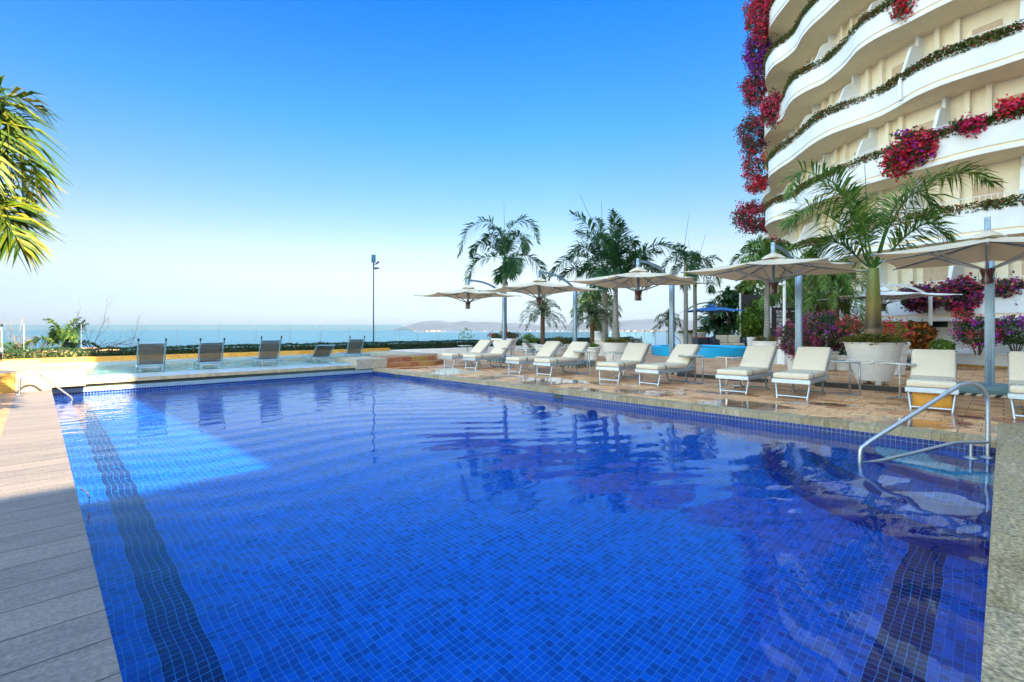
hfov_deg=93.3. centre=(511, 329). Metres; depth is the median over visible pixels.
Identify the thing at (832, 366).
planter
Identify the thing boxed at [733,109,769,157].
bougainvillea
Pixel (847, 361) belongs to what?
side table
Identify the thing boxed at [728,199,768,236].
bougainvillea
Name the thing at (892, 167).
bougainvillea
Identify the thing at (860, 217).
potted palm
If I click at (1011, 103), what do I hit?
bougainvillea
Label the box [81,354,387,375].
shallow water
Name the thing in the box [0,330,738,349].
sea
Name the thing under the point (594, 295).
palm tree
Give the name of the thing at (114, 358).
bench wall
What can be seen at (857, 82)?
hotel building
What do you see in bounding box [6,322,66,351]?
bare tree
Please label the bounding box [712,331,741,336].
shrub
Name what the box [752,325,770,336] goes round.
shrub
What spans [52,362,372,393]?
weir
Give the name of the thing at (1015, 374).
sun lounger
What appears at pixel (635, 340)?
sling lounger
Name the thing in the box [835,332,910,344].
shrub
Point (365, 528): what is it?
pool water
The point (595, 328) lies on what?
shrub
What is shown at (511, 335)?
shrub
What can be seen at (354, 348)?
sling lounger
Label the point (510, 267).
royal palm
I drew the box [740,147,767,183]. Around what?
bougainvillea
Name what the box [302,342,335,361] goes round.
sling lounger
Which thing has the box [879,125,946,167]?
bougainvillea
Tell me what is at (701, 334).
planter
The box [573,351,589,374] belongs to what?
side table
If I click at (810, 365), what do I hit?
sun lounger
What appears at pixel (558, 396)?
skimmer
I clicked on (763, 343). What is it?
planter
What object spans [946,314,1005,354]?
shrub
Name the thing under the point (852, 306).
parasol
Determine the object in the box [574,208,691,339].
royal palm
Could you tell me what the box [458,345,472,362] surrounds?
side table
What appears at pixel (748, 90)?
bougainvillea
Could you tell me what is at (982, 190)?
door
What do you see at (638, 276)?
parasol
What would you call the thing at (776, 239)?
bougainvillea
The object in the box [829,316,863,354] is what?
shrub
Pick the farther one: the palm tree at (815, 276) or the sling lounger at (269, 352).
the palm tree at (815, 276)
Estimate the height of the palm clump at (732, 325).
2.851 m
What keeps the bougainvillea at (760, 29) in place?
attached to the hotel building
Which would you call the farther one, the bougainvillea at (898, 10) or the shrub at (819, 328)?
the bougainvillea at (898, 10)
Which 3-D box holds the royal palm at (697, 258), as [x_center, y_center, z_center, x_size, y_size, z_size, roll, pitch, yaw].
[9.727,-2.585,27.027,2.955,7.770,2.005,0,0,10]
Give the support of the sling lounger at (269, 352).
on the shallow pool floor
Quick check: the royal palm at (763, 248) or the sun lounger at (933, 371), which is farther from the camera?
the royal palm at (763, 248)
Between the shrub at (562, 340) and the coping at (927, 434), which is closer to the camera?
the coping at (927, 434)
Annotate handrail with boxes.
[16,371,72,399]
[655,331,680,345]
[858,381,994,461]
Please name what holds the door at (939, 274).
in the hotel building
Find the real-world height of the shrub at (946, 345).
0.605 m
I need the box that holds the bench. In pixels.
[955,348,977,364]
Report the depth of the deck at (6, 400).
8.21 m
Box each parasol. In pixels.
[414,279,518,362]
[478,270,601,367]
[566,258,707,374]
[681,242,867,384]
[683,302,746,319]
[813,303,863,333]
[818,283,962,348]
[870,217,1023,397]
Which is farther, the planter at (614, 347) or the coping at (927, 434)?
the planter at (614, 347)
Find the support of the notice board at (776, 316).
on the deck at (967, 415)
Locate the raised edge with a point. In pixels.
(65, 377)
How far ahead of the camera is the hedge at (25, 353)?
18.61 m
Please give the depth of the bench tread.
16.37 m
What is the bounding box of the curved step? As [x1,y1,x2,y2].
[387,358,443,367]
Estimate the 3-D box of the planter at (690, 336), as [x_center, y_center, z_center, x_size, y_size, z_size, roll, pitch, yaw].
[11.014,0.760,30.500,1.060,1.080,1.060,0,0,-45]
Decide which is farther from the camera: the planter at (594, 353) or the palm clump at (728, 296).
the palm clump at (728, 296)
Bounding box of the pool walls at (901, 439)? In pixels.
[53,371,995,455]
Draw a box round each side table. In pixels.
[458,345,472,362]
[502,347,513,367]
[518,348,535,369]
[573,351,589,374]
[603,352,624,377]
[678,355,703,383]
[716,356,743,387]
[828,360,860,395]
[884,362,916,400]
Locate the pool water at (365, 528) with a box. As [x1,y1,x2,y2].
[53,374,995,681]
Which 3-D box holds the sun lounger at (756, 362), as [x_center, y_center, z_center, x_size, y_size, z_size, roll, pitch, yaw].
[5.075,0.839,10.385,1.844,0.952,0.650,0,0,-45]
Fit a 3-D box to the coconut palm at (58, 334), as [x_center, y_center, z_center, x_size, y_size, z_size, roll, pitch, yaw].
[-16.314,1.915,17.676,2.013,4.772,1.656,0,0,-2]
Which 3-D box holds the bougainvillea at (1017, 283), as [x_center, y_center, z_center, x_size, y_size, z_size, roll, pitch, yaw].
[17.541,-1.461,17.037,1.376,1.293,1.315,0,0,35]
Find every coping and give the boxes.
[373,368,996,447]
[981,423,1023,681]
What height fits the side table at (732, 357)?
0.682 m
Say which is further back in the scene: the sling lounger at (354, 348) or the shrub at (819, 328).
the sling lounger at (354, 348)
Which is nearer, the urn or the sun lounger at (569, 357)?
the sun lounger at (569, 357)
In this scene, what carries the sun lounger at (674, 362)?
on the deck at (967, 415)
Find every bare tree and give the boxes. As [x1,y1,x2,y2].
[0,313,45,349]
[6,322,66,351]
[30,297,144,350]
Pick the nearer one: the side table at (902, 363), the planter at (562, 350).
the side table at (902, 363)
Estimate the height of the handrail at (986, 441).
1.156 m
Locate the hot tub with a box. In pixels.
[651,345,746,357]
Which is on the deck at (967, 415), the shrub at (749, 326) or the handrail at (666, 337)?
the shrub at (749, 326)
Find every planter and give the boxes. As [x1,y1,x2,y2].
[491,338,517,355]
[522,343,536,354]
[533,344,542,353]
[555,346,567,354]
[584,347,600,359]
[594,331,601,338]
[594,339,604,355]
[601,342,629,360]
[678,333,692,343]
[697,332,706,336]
[751,341,777,363]
[786,354,794,369]
[828,351,839,370]
[835,354,852,370]
[842,342,904,384]
[893,342,910,375]
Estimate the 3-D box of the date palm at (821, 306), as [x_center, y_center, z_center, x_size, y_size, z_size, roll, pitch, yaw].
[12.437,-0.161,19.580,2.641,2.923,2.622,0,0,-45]
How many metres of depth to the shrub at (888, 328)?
13.66 m
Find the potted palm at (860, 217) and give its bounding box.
[776,159,1006,341]
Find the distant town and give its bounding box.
[423,330,680,331]
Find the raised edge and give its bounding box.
[15,367,85,392]
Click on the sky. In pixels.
(234, 164)
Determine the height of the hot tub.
0.460 m
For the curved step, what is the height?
0.155 m
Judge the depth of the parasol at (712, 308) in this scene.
29.35 m
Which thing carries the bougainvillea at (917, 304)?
attached to the hotel building
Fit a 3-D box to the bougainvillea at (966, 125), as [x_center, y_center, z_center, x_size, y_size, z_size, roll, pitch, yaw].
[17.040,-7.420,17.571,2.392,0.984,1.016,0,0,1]
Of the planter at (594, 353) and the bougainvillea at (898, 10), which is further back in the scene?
the planter at (594, 353)
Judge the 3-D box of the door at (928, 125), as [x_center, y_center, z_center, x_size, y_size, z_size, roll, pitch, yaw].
[17.299,-7.580,20.392,0.030,2.200,0.840,0,0,-20]
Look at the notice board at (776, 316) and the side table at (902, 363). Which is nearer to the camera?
the side table at (902, 363)
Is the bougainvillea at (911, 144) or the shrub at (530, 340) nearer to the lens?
the bougainvillea at (911, 144)
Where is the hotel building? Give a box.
[760,0,1023,353]
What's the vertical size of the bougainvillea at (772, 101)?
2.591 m
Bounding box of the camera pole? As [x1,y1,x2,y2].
[371,255,378,340]
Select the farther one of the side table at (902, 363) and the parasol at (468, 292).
the parasol at (468, 292)
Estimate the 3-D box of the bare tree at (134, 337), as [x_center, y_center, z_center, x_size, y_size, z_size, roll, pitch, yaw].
[-21.758,0.904,24.899,5.234,5.448,3.153,0,0,-19]
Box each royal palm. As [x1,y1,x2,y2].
[457,214,547,338]
[545,198,626,338]
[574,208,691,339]
[661,217,712,343]
[674,234,723,336]
[729,235,813,340]
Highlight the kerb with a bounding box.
[677,373,911,392]
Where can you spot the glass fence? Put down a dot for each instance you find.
(538, 335)
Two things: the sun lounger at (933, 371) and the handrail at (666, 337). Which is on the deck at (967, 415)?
the sun lounger at (933, 371)
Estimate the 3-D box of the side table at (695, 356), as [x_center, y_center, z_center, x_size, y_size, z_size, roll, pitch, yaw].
[4.365,0.959,11.803,0.440,0.682,0.430,0,0,-4]
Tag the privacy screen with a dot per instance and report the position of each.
(744, 299)
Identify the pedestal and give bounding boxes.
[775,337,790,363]
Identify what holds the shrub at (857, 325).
in the planter at (842, 366)
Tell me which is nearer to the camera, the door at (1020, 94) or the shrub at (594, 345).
the door at (1020, 94)
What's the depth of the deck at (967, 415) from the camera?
10.20 m
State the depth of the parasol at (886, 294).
17.45 m
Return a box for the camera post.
[779,281,785,364]
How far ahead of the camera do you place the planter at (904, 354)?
13.59 m
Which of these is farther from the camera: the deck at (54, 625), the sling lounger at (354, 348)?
the sling lounger at (354, 348)
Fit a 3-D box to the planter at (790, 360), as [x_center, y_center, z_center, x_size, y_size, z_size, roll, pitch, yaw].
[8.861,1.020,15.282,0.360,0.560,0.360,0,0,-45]
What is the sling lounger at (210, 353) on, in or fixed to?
on the shallow pool floor
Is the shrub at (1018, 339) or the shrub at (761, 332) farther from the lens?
the shrub at (761, 332)
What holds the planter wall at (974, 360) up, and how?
on the deck at (967, 415)
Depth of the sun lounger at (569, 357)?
14.05 m
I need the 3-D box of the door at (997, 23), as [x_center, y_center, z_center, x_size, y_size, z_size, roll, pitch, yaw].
[18.174,-10.580,18.499,0.030,2.200,0.840,0,0,-31]
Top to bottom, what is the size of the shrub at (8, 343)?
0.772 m
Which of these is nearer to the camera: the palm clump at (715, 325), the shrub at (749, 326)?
the shrub at (749, 326)
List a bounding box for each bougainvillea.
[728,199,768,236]
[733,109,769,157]
[737,66,766,111]
[740,32,772,80]
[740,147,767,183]
[742,0,777,50]
[742,172,768,194]
[756,87,782,128]
[764,234,785,253]
[876,149,913,181]
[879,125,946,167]
[886,0,922,23]
[896,279,939,314]
[931,272,984,316]
[948,111,993,138]
[991,93,1023,119]
[995,270,1023,304]
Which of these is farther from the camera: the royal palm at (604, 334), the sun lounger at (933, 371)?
the royal palm at (604, 334)
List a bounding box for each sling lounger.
[0,324,4,358]
[133,338,166,371]
[192,338,224,368]
[248,336,282,364]
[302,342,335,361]
[336,336,365,356]
[521,337,557,352]
[629,336,647,353]
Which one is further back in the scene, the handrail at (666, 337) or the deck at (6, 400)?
the handrail at (666, 337)
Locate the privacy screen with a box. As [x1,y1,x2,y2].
[739,293,763,336]
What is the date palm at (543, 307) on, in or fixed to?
in the planter at (538, 347)
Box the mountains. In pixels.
[394,319,770,330]
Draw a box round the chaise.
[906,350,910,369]
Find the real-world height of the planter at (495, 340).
0.880 m
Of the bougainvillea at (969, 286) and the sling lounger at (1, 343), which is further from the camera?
the bougainvillea at (969, 286)
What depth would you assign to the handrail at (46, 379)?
9.85 m
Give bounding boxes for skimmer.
[553,394,561,398]
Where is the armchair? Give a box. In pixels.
[692,337,715,344]
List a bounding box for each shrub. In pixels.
[0,341,29,352]
[459,327,474,339]
[487,328,520,338]
[520,333,537,342]
[553,336,569,346]
[589,320,601,330]
[589,342,599,346]
[600,337,630,342]
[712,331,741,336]
[736,299,763,338]
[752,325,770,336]
[753,335,777,340]
[771,320,818,357]
[802,309,852,350]
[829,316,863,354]
[835,314,863,334]
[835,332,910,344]
[882,317,914,337]
[901,319,939,348]
[929,338,956,349]
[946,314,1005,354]
[951,307,972,320]
[982,312,1023,350]
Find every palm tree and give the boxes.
[570,287,621,330]
[755,278,819,321]
[794,252,828,346]
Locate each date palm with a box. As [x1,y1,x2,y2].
[518,295,565,344]
[569,300,612,346]
[651,309,682,344]
[786,290,857,344]
[792,257,888,350]
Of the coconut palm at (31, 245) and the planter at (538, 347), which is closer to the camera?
the coconut palm at (31, 245)
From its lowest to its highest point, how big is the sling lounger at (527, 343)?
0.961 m
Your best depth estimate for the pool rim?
17.11 m
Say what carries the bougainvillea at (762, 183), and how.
attached to the hotel building
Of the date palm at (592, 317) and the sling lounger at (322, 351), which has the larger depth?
the date palm at (592, 317)
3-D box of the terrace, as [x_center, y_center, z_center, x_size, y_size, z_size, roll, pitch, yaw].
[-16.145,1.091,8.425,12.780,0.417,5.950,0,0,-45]
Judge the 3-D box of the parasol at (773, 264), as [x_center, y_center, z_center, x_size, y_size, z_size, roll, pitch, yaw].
[6.161,-0.322,11.101,3.950,3.236,3.000,0,0,-45]
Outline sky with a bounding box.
[0,0,767,329]
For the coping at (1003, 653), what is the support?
on the pool walls at (901, 439)
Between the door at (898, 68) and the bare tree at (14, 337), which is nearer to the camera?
the door at (898, 68)
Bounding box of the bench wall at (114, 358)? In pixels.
[0,348,389,363]
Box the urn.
[747,337,755,345]
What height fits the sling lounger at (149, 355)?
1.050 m
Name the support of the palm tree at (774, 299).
on the deck at (967, 415)
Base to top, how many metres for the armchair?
0.820 m
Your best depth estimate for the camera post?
17.75 m
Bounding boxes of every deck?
[0,390,122,681]
[0,393,14,436]
[372,344,1023,435]
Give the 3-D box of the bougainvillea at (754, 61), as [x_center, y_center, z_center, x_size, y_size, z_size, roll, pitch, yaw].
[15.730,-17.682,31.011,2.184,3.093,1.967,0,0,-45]
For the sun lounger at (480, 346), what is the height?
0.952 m
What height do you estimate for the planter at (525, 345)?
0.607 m
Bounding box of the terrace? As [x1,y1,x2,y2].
[0,359,83,392]
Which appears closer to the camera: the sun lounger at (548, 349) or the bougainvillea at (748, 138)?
the sun lounger at (548, 349)
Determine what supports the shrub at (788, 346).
in the planter at (790, 360)
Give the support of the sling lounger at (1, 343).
on the terrace
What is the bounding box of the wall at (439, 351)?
[390,342,630,354]
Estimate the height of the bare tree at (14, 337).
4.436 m
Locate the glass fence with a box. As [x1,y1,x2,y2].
[417,332,644,342]
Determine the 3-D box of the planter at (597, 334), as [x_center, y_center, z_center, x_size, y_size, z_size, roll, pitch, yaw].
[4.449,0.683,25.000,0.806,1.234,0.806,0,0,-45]
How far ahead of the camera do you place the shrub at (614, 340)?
19.43 m
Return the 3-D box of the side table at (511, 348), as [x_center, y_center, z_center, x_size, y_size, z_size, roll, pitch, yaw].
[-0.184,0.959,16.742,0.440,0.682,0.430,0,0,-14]
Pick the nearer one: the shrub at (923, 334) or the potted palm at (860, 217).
the potted palm at (860, 217)
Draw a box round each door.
[892,62,903,82]
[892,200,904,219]
[911,120,933,133]
[923,266,946,287]
[972,18,1001,40]
[972,178,1001,208]
[1005,93,1022,99]
[1022,261,1023,278]
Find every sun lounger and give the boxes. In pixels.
[441,339,493,367]
[462,340,514,369]
[505,341,562,373]
[533,342,590,376]
[596,343,650,382]
[635,344,701,386]
[715,345,777,394]
[772,347,832,400]
[905,349,958,412]
[1007,351,1023,418]
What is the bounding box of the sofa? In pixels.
[711,335,746,345]
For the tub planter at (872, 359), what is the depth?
11.24 m
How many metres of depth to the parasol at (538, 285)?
16.20 m
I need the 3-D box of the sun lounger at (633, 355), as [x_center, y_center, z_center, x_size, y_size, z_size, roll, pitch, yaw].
[2.942,0.839,12.625,0.650,0.952,1.844,0,0,41]
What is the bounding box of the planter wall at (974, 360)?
[957,353,1007,368]
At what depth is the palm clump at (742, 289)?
34.26 m
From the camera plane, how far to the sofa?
29.14 m
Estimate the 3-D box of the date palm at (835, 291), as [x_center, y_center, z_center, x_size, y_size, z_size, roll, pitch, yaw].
[11.992,-0.684,17.989,2.832,3.970,3.305,0,0,16]
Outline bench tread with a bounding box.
[41,352,369,365]
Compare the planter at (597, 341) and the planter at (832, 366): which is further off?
the planter at (597, 341)
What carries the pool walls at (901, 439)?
on the pool floor
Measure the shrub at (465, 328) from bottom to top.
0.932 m
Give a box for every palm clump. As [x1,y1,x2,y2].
[697,313,735,335]
[699,285,748,333]
[717,312,743,338]
[732,280,763,338]
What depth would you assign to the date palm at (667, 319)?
29.95 m
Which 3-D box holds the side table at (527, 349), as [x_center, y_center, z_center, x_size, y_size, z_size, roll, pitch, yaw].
[0.493,0.959,15.993,0.440,0.682,0.430,0,0,-45]
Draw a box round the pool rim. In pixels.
[335,351,436,368]
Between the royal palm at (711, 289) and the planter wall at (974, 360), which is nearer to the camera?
the planter wall at (974, 360)
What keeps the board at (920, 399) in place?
on the deck at (967, 415)
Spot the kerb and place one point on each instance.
(863, 386)
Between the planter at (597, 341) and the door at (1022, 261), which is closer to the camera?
the door at (1022, 261)
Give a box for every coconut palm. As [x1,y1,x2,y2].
[0,75,73,276]
[21,317,102,350]
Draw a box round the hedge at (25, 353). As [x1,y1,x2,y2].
[0,336,633,358]
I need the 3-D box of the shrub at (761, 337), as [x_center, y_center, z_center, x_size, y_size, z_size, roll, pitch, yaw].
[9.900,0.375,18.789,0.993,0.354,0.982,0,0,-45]
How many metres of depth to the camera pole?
25.47 m
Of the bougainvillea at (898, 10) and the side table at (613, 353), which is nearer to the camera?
the side table at (613, 353)
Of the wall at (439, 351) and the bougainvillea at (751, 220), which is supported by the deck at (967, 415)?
the wall at (439, 351)
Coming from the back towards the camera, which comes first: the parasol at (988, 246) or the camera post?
the camera post
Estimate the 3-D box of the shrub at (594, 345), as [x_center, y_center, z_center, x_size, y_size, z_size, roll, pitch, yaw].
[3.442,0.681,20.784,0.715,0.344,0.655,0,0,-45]
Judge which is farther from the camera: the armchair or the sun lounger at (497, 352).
the armchair
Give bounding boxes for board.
[771,307,794,340]
[912,392,951,410]
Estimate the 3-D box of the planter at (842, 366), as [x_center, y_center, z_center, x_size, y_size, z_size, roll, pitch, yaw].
[10.587,1.050,15.400,0.806,0.500,0.806,0,0,-45]

